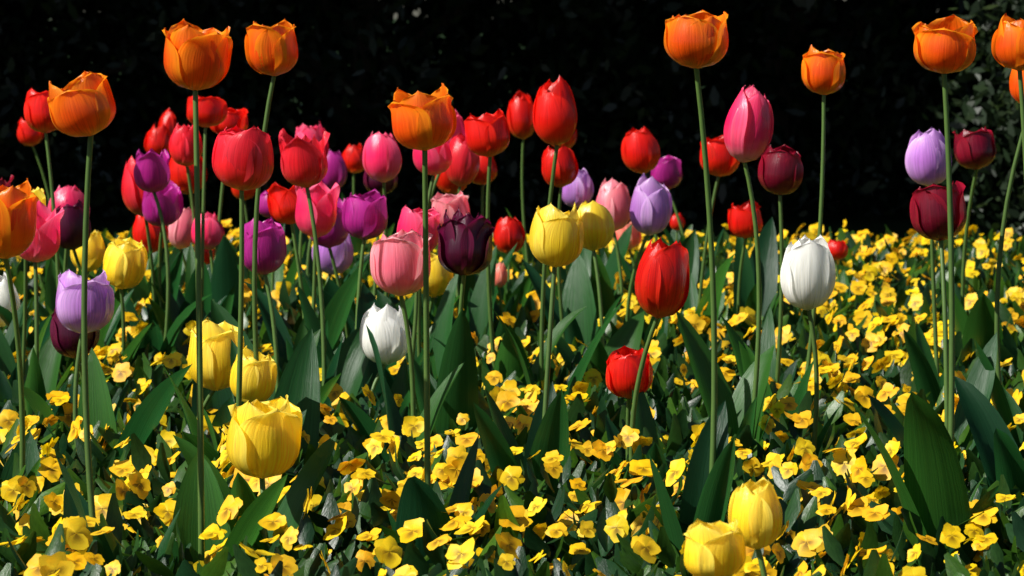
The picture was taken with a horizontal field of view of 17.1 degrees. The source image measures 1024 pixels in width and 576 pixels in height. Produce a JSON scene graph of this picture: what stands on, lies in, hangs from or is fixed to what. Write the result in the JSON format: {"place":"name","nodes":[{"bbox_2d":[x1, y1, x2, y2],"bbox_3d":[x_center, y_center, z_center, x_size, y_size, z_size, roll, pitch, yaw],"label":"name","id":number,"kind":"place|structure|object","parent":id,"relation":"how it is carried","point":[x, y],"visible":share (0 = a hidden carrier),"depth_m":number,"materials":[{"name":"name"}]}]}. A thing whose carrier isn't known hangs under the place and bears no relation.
{"place":"outdoors","nodes":[
{"label":"outdoors","id":0,"kind":"place"},
{"bbox_2d":[39,19,1023,569],"bbox_3d":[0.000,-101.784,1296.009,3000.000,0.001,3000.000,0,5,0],"label":"ground","id":1,"kind":"structure","parent":0,"point":[899,225],"depth_m":11.51,"materials":[{"name":"brown soil"}]},
{"bbox_2d":[0,174,32,364],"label":"dark red tulip","id":2,"kind":"object","parent":1,"relation":"on","point":[10,336],"visible":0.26,"depth_m":5.18,"materials":[{"name":"green plant"}]},
{"bbox_2d":[0,178,41,492],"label":"orange tulip","id":3,"kind":"object","parent":1,"relation":"on","point":[18,212],"visible":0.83,"depth_m":3.84,"materials":[{"name":"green plant"}]},
{"bbox_2d":[0,187,53,386],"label":"yellow tulip","id":4,"kind":"object","parent":1,"relation":"on","point":[8,365],"visible":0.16,"depth_m":4.97,"materials":[{"name":"green plant"}]},
{"bbox_2d":[0,272,53,357],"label":"white tulip","id":5,"kind":"object","parent":1,"relation":"on","point":[5,301],"visible":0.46,"depth_m":5.30,"materials":[{"name":"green plant"}]},
{"bbox_2d":[0,88,66,371],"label":"red tulip","id":6,"kind":"object","parent":1,"relation":"on","point":[37,113],"visible":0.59,"depth_m":5.27,"materials":[{"name":"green plant"}]},
{"bbox_2d":[17,117,49,270],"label":"red tulip","id":7,"kind":"object","parent":1,"relation":"on","point":[27,135],"visible":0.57,"depth_m":7.48,"materials":[{"name":"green plant"}]},
{"bbox_2d":[0,200,68,414],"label":"tulip","id":8,"kind":"object","parent":1,"relation":"on","point":[42,373],"visible":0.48,"depth_m":4.60,"materials":[{"name":"pink plant"}]},
{"bbox_2d":[34,189,76,288],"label":"red tulip","id":9,"kind":"object","parent":1,"relation":"on","point":[71,266],"visible":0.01,"depth_m":6.67,"materials":[{"name":"green plant"}]},
{"bbox_2d":[41,185,89,314],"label":"tulip","id":10,"kind":"object","parent":1,"relation":"on","point":[67,194],"visible":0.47,"depth_m":5.54,"materials":[{"name":"pink plant"}]},
{"bbox_2d":[24,307,137,439],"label":"maroon tulip","id":11,"kind":"object","parent":1,"relation":"on","point":[65,340],"visible":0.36,"depth_m":4.46,"materials":[{"name":"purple plant"}]},
{"bbox_2d":[38,199,152,345],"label":"maroon tulip","id":12,"kind":"object","parent":1,"relation":"on","point":[71,229],"visible":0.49,"depth_m":5.49,"materials":[{"name":"purple plant"}]},
{"bbox_2d":[70,230,137,343],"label":"yellow tulip","id":13,"kind":"object","parent":1,"relation":"on","point":[96,249],"visible":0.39,"depth_m":5.85,"materials":[{"name":"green plant"}]},
{"bbox_2d":[47,71,180,575],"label":"orange tulip","id":14,"kind":"object","parent":1,"relation":"on","point":[83,104],"visible":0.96,"depth_m":3.35,"materials":[{"name":"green plant"}]},
{"bbox_2d":[43,269,191,460],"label":"lilac tulip","id":15,"kind":"object","parent":1,"relation":"on","point":[144,420],"visible":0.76,"depth_m":4.20,"materials":[{"name":"purple plant"}]},
{"bbox_2d":[77,236,157,385],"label":"yellow tulip","id":16,"kind":"object","parent":1,"relation":"on","point":[124,263],"visible":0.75,"depth_m":5.20,"materials":[{"name":"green plant"}]},
{"bbox_2d":[89,122,170,279],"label":"red tulip","id":17,"kind":"object","parent":1,"relation":"on","point":[156,140],"visible":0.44,"depth_m":6.79,"materials":[{"name":"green plant"}]},
{"bbox_2d":[102,215,185,318],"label":"red tulip","id":18,"kind":"object","parent":1,"relation":"on","point":[141,289],"visible":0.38,"depth_m":6.18,"materials":[{"name":"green plant"}]},
{"bbox_2d":[121,155,182,338],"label":"tulip","id":19,"kind":"object","parent":1,"relation":"on","point":[132,193],"visible":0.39,"depth_m":5.65,"materials":[{"name":"red plant"}]},
{"bbox_2d":[0,0,319,229],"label":"hedge shrub","id":20,"kind":"object","parent":1,"relation":"on","point":[9,92],"visible":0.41,"depth_m":11.27,"materials":[{"name":"green plant"}]},
{"bbox_2d":[109,148,210,366],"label":"magenta tulip","id":21,"kind":"object","parent":1,"relation":"on","point":[151,171],"visible":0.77,"depth_m":5.34,"materials":[{"name":"purple plant"}]},
{"bbox_2d":[144,207,192,297],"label":"pink tulip","id":22,"kind":"object","parent":1,"relation":"on","point":[179,236],"visible":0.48,"depth_m":6.38,"materials":[{"name":"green plant"}]},
{"bbox_2d":[146,123,211,314],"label":"tulip","id":23,"kind":"object","parent":1,"relation":"on","point":[181,145],"visible":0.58,"depth_m":5.84,"materials":[{"name":"red plant"}]},
{"bbox_2d":[142,180,226,350],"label":"magenta tulip","id":24,"kind":"object","parent":1,"relation":"on","point":[170,197],"visible":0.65,"depth_m":5.58,"materials":[{"name":"purple plant"}]},
{"bbox_2d":[146,95,226,335],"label":"red tulip","id":25,"kind":"object","parent":1,"relation":"on","point":[212,110],"visible":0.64,"depth_m":5.65,"materials":[{"name":"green plant"}]},
{"bbox_2d":[156,156,238,297],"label":"red tulip","id":26,"kind":"object","parent":1,"relation":"on","point":[178,175],"visible":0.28,"depth_m":5.93,"materials":[{"name":"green plant"}]},
{"bbox_2d":[0,0,405,197],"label":"hedge shrub","id":27,"kind":"object","parent":1,"relation":"on","point":[20,173],"visible":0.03,"depth_m":12.40,"materials":[{"name":"green plant"}]},
{"bbox_2d":[183,317,243,434],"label":"yellow tulip","id":28,"kind":"object","parent":1,"relation":"on","point":[218,395],"visible":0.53,"depth_m":4.37,"materials":[{"name":"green plant"}]},
{"bbox_2d":[164,125,273,489],"bbox_3d":[-0.350,0.083,4.063,0.138,0.556,0.105,0,5,0],"label":"tulip","id":29,"kind":"object","parent":1,"relation":"on","point":[242,160],"visible":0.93,"depth_m":4.01,"materials":[{"name":"red plant"}]},
{"bbox_2d":[191,211,251,321],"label":"tulip","id":30,"kind":"object","parent":1,"relation":"on","point":[225,275],"visible":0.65,"depth_m":5.82,"materials":[{"name":"green plant"}]},
{"bbox_2d":[156,18,287,572],"bbox_3d":[-0.284,0.069,3.441,0.136,0.680,0.092,1,5,8],"label":"orange tulip","id":31,"kind":"object","parent":1,"relation":"on","point":[196,58],"visible":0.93,"depth_m":3.42,"materials":[{"name":"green plant"}]},
{"bbox_2d":[210,107,260,314],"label":"red tulip","id":32,"kind":"object","parent":1,"relation":"on","point":[237,117],"visible":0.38,"depth_m":5.81,"materials":[{"name":"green plant"}]},
{"bbox_2d":[173,394,336,559],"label":"yellow tulip","id":33,"kind":"object","parent":1,"relation":"on","point":[263,440],"visible":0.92,"depth_m":3.48,"materials":[{"name":"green plant"}]},
{"bbox_2d":[203,345,306,453],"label":"yellow tulip","id":34,"kind":"object","parent":1,"relation":"on","point":[259,378],"visible":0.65,"depth_m":4.13,"materials":[{"name":"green plant"}]},
{"bbox_2d":[225,188,284,277],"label":"red tulip","id":35,"kind":"object","parent":1,"relation":"on","point":[248,194],"visible":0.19,"depth_m":6.94,"materials":[{"name":"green plant"}]},
{"bbox_2d":[237,190,305,309],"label":"magenta tulip","id":36,"kind":"object","parent":1,"relation":"on","point":[274,277],"visible":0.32,"depth_m":6.38,"materials":[{"name":"green plant"}]},
{"bbox_2d":[230,18,319,452],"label":"orange tulip","id":37,"kind":"object","parent":1,"relation":"on","point":[272,51],"visible":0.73,"depth_m":4.14,"materials":[{"name":"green plant"}]},
{"bbox_2d":[211,216,340,403],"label":"magenta tulip","id":38,"kind":"object","parent":1,"relation":"on","point":[271,252],"visible":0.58,"depth_m":4.59,"materials":[{"name":"purple plant"}]},
{"bbox_2d":[244,181,339,382],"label":"tulip","id":39,"kind":"object","parent":1,"relation":"on","point":[324,198],"visible":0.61,"depth_m":5.04,"materials":[{"name":"pink plant"}]},
{"bbox_2d":[267,182,367,351],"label":"red tulip","id":40,"kind":"object","parent":1,"relation":"on","point":[281,201],"visible":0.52,"depth_m":5.19,"materials":[{"name":"green plant"}]},
{"bbox_2d":[294,150,347,276],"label":"magenta tulip","id":41,"kind":"object","parent":1,"relation":"on","point":[337,172],"visible":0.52,"depth_m":6.90,"materials":[{"name":"purple plant"}]},
{"bbox_2d":[279,128,368,423],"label":"tulip","id":42,"kind":"object","parent":1,"relation":"on","point":[303,162],"visible":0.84,"depth_m":4.71,"materials":[{"name":"red plant"}]},
{"bbox_2d":[295,121,366,307],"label":"tulip","id":43,"kind":"object","parent":1,"relation":"on","point":[310,131],"visible":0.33,"depth_m":6.32,"materials":[{"name":"pink plant"}]},
{"bbox_2d":[295,197,393,339],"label":"magenta tulip","id":44,"kind":"object","parent":1,"relation":"on","point":[337,234],"visible":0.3,"depth_m":5.54,"materials":[{"name":"green plant"}]},
{"bbox_2d":[307,234,383,317],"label":"lilac tulip","id":45,"kind":"object","parent":1,"relation":"on","point":[343,253],"visible":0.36,"depth_m":5.65,"materials":[{"name":"purple plant"}]},
{"bbox_2d":[310,171,397,305],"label":"maroon tulip","id":46,"kind":"object","parent":1,"relation":"on","point":[370,183],"visible":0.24,"depth_m":5.85,"materials":[{"name":"red plant"}]},
{"bbox_2d":[296,188,417,398],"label":"magenta tulip","id":47,"kind":"object","parent":1,"relation":"on","point":[364,217],"visible":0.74,"depth_m":4.94,"materials":[{"name":"purple plant"}]},
{"bbox_2d":[341,142,393,257],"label":"red tulip","id":48,"kind":"object","parent":1,"relation":"on","point":[352,156],"visible":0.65,"depth_m":7.48,"materials":[{"name":"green plant"}]},
{"bbox_2d":[327,131,414,329],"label":"tulip","id":49,"kind":"object","parent":1,"relation":"on","point":[382,159],"visible":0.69,"depth_m":5.50,"materials":[{"name":"pink plant"}]},
{"bbox_2d":[0,0,753,226],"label":"hedge shrub","id":50,"kind":"object","parent":1,"relation":"on","point":[362,25],"visible":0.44,"depth_m":11.38,"materials":[{"name":"green plant"}]},
{"bbox_2d":[359,303,437,415],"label":"white tulip","id":51,"kind":"object","parent":1,"relation":"on","point":[385,325],"visible":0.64,"depth_m":4.63,"materials":[{"name":"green plant"}]},
{"bbox_2d":[356,205,440,408],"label":"tulip","id":52,"kind":"object","parent":1,"relation":"on","point":[409,220],"visible":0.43,"depth_m":4.89,"materials":[{"name":"pink plant"}]},
{"bbox_2d":[339,229,464,472],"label":"pink tulip","id":53,"kind":"object","parent":1,"relation":"on","point":[396,263],"visible":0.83,"depth_m":4.22,"materials":[{"name":"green plant"}]},
{"bbox_2d":[376,141,457,379],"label":"tulip","id":54,"kind":"object","parent":1,"relation":"on","point":[439,159],"visible":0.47,"depth_m":5.09,"materials":[{"name":"green plant"}]},
{"bbox_2d":[387,172,466,236],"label":"red tulip","id":55,"kind":"object","parent":1,"relation":"on","point":[445,185],"visible":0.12,"depth_m":6.23,"materials":[{"name":"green plant"}]},
{"bbox_2d":[405,252,459,341],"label":"yellow tulip","id":56,"kind":"object","parent":1,"relation":"on","point":[440,277],"visible":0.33,"depth_m":5.65,"materials":[{"name":"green plant"}]},
{"bbox_2d":[421,109,464,315],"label":"tulip","id":57,"kind":"object","parent":1,"relation":"on","point":[460,127],"visible":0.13,"depth_m":5.95,"materials":[{"name":"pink plant"}]},
{"bbox_2d":[387,83,503,564],"bbox_3d":[-0.064,0.099,3.488,0.115,0.614,0.132,-1,5,-18],"label":"orange tulip","id":58,"kind":"object","parent":1,"relation":"on","point":[423,122],"visible":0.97,"depth_m":3.47,"materials":[{"name":"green plant"}]},
{"bbox_2d":[421,191,496,347],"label":"pink tulip","id":59,"kind":"object","parent":1,"relation":"on","point":[476,315],"visible":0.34,"depth_m":5.64,"materials":[{"name":"green plant"}]},
{"bbox_2d":[413,207,517,446],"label":"maroon tulip","id":60,"kind":"object","parent":1,"relation":"on","point":[465,248],"visible":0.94,"depth_m":4.39,"materials":[{"name":"purple plant"}]},
{"bbox_2d":[433,132,517,317],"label":"tulip","id":61,"kind":"object","parent":1,"relation":"on","point":[462,170],"visible":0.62,"depth_m":5.84,"materials":[{"name":"red plant"}]},
{"bbox_2d":[118,0,852,206],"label":"hedge shrub","id":62,"kind":"object","parent":1,"relation":"on","point":[500,34],"visible":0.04,"depth_m":12.43,"materials":[{"name":"green plant"}]},
{"bbox_2d":[474,262,519,337],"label":"tulip","id":63,"kind":"object","parent":1,"relation":"on","point":[501,276],"visible":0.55,"depth_m":5.84,"materials":[{"name":"green plant"}]},
{"bbox_2d":[479,216,524,295],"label":"red tulip","id":64,"kind":"object","parent":1,"relation":"on","point":[509,234],"visible":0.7,"depth_m":6.38,"materials":[{"name":"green plant"}]},
{"bbox_2d":[472,156,542,306],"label":"red tulip","id":65,"kind":"object","parent":1,"relation":"on","point":[522,286],"visible":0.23,"depth_m":6.28,"materials":[{"name":"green plant"}]},
{"bbox_2d":[431,109,584,385],"bbox_3d":[0.006,0.010,5.019,0.226,0.550,0.129,-2,5,-19],"label":"red tulip","id":66,"kind":"object","parent":1,"relation":"on","point":[487,134],"visible":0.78,"depth_m":4.97,"materials":[{"name":"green plant"}]},
{"bbox_2d":[0,413,1023,575],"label":"yellow flowers","id":67,"kind":"object","parent":1,"relation":"on","point":[846,495],"visible":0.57,"depth_m":3.72,"materials":[{"name":"yellow plant"}]},
{"bbox_2d":[0,339,1023,502],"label":"yellow flowers","id":68,"kind":"object","parent":1,"relation":"on","point":[593,399],"visible":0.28,"depth_m":4.63,"materials":[{"name":"yellow plant"}]},
{"bbox_2d":[0,503,1023,575],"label":"yellow flowers","id":69,"kind":"object","parent":1,"relation":"on","point":[40,551],"visible":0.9,"depth_m":3.27,"materials":[{"name":"yellow plant"}]},
{"bbox_2d":[0,219,1023,315],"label":"yellow flowers","id":70,"kind":"object","parent":1,"relation":"on","point":[881,261],"visible":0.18,"depth_m":7.20,"materials":[{"name":"yellow plant"}]},
{"bbox_2d":[2,278,1023,394],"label":"yellow flowers","id":71,"kind":"object","parent":1,"relation":"on","point":[861,329],"visible":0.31,"depth_m":5.71,"materials":[{"name":"yellow plant"}]},
{"bbox_2d":[492,90,551,274],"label":"red tulip","id":72,"kind":"object","parent":1,"relation":"on","point":[520,116],"visible":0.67,"depth_m":7.03,"materials":[{"name":"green plant"}]},
{"bbox_2d":[473,202,583,509],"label":"yellow tulip","id":73,"kind":"object","parent":1,"relation":"on","point":[556,237],"visible":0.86,"depth_m":3.97,"materials":[{"name":"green plant"}]},
{"bbox_2d":[490,75,626,404],"bbox_3d":[0.064,-0.001,4.829,0.197,0.601,0.089,0,5,0],"label":"red tulip","id":74,"kind":"object","parent":1,"relation":"on","point":[554,115],"visible":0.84,"depth_m":4.79,"materials":[{"name":"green plant"}]},
{"bbox_2d":[522,145,622,355],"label":"red tulip","id":75,"kind":"object","parent":1,"relation":"on","point":[582,327],"visible":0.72,"depth_m":5.53,"materials":[{"name":"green plant"}]},
{"bbox_2d":[555,167,619,300],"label":"lilac tulip","id":76,"kind":"object","parent":1,"relation":"on","point":[579,190],"visible":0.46,"depth_m":6.05,"materials":[{"name":"purple plant"}]},
{"bbox_2d":[552,130,631,290],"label":"red tulip","id":77,"kind":"object","parent":1,"relation":"on","point":[611,265],"visible":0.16,"depth_m":6.64,"materials":[{"name":"green plant"}]},
{"bbox_2d":[546,200,644,397],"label":"yellow tulip","id":78,"kind":"object","parent":1,"relation":"on","point":[596,218],"visible":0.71,"depth_m":5.07,"materials":[{"name":"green plant"}]},
{"bbox_2d":[591,177,630,326],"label":"pink tulip","id":79,"kind":"object","parent":1,"relation":"on","point":[613,198],"visible":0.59,"depth_m":5.99,"materials":[{"name":"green plant"}]},
{"bbox_2d":[591,345,652,470],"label":"red tulip","id":80,"kind":"object","parent":1,"relation":"on","point":[623,364],"visible":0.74,"depth_m":4.16,"materials":[{"name":"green plant"}]},
{"bbox_2d":[610,173,671,341],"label":"lilac tulip","id":81,"kind":"object","parent":1,"relation":"on","point":[651,208],"visible":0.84,"depth_m":5.49,"materials":[{"name":"purple plant"}]},
{"bbox_2d":[613,221,669,275],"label":"tulip","id":82,"kind":"object","parent":1,"relation":"on","point":[636,238],"visible":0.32,"depth_m":6.81,"materials":[{"name":"pink plant"}]},
{"bbox_2d":[612,126,698,302],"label":"red tulip","id":83,"kind":"object","parent":1,"relation":"on","point":[640,150],"visible":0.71,"depth_m":6.18,"materials":[{"name":"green plant"}]},
{"bbox_2d":[629,237,689,485],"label":"red tulip","id":84,"kind":"object","parent":1,"relation":"on","point":[662,279],"visible":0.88,"depth_m":4.08,"materials":[{"name":"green plant"}]},
{"bbox_2d":[651,155,724,280],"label":"magenta tulip","id":85,"kind":"object","parent":1,"relation":"on","point":[667,171],"visible":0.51,"depth_m":6.87,"materials":[{"name":"purple plant"}]},
{"bbox_2d":[649,9,735,555],"bbox_3d":[0.184,0.059,3.510,0.087,0.690,0.105,0,5,0],"label":"orange tulip","id":86,"kind":"object","parent":1,"relation":"on","point":[697,40],"visible":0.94,"depth_m":3.51,"materials":[{"name":"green plant"}]},
{"bbox_2d":[676,135,738,351],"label":"red tulip","id":87,"kind":"object","parent":1,"relation":"on","point":[722,161],"visible":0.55,"depth_m":5.81,"materials":[{"name":"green plant"}]},
{"bbox_2d":[684,518,745,575],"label":"yellow tulip","id":88,"kind":"object","parent":1,"relation":"on","point":[718,548],"visible":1,"depth_m":2.73,"materials":[{"name":"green plant"}]},
{"bbox_2d":[676,84,774,442],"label":"tulip","id":89,"kind":"object","parent":1,"relation":"on","point":[748,128],"visible":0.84,"depth_m":4.34,"materials":[{"name":"pink plant"}]},
{"bbox_2d":[463,0,1022,223],"bbox_3d":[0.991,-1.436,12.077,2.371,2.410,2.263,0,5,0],"label":"hedge shrub","id":90,"kind":"object","parent":1,"relation":"on","point":[783,35],"visible":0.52,"depth_m":11.43,"materials":[{"name":"green plant"}]},
{"bbox_2d":[728,200,778,341],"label":"red tulip","id":91,"kind":"object","parent":1,"relation":"on","point":[740,223],"visible":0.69,"depth_m":5.94,"materials":[{"name":"green plant"}]},
{"bbox_2d":[728,475,781,575],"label":"yellow tulip","id":92,"kind":"object","parent":1,"relation":"on","point":[755,510],"visible":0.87,"depth_m":2.94,"materials":[{"name":"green plant"}]},
{"bbox_2d":[720,144,803,390],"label":"dark red tulip","id":93,"kind":"object","parent":1,"relation":"on","point":[780,171],"visible":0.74,"depth_m":4.80,"materials":[{"name":"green plant"}]},
{"bbox_2d":[739,234,839,462],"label":"white tulip","id":94,"kind":"object","parent":1,"relation":"on","point":[807,275],"visible":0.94,"depth_m":4.15,"materials":[{"name":"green plant"}]},
{"bbox_2d":[740,45,845,429],"bbox_3d":[0.373,-0.006,4.618,0.140,0.645,0.113,3,5,32],"label":"orange tulip","id":95,"kind":"object","parent":1,"relation":"on","point":[823,73],"visible":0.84,"depth_m":4.58,"materials":[{"name":"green plant"}]},
{"bbox_2d":[828,239,850,310],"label":"red tulip","id":96,"kind":"object","parent":1,"relation":"on","point":[838,250],"visible":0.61,"depth_m":6.43,"materials":[{"name":"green plant"}]},
{"bbox_2d":[794,0,1023,218],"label":"hedge shrub","id":97,"kind":"object","parent":1,"relation":"on","point":[932,87],"visible":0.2,"depth_m":11.71,"materials":[{"name":"green plant"}]},
{"bbox_2d":[854,14,998,573],"bbox_3d":[0.444,0.062,3.507,0.132,0.685,0.195,3,5,32],"label":"orange tulip","id":98,"kind":"object","parent":1,"relation":"on","point":[931,489],"visible":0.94,"depth_m":3.50,"materials":[{"name":"green plant"}]},
{"bbox_2d":[867,181,996,461],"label":"dark red tulip","id":99,"kind":"object","parent":1,"relation":"on","point":[928,213],"visible":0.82,"depth_m":4.20,"materials":[{"name":"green plant"}]},
{"bbox_2d":[903,127,1002,407],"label":"lilac tulip","id":100,"kind":"object","parent":1,"relation":"on","point":[925,160],"visible":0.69,"depth_m":4.81,"materials":[{"name":"purple plant"}]},
{"bbox_2d":[905,0,1023,245],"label":"shrub","id":101,"kind":"object","parent":1,"relation":"on","point":[982,45],"visible":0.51,"depth_m":9.23,"materials":[{"name":"green plant"}]},
{"bbox_2d":[939,126,1013,368],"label":"dark red tulip","id":102,"kind":"object","parent":1,"relation":"on","point":[976,151],"visible":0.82,"depth_m":5.29,"materials":[{"name":"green plant"}]},
{"bbox_2d":[955,13,1023,508],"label":"orange tulip","id":103,"kind":"object","parent":1,"relation":"on","point":[997,449],"visible":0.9,"depth_m":3.91,"materials":[{"name":"green plant"}]},
{"bbox_2d":[975,69,1023,447],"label":"orange tulip","id":104,"kind":"object","parent":1,"relation":"on","point":[1006,406],"visible":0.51,"depth_m":4.27,"materials":[{"name":"green plant"}]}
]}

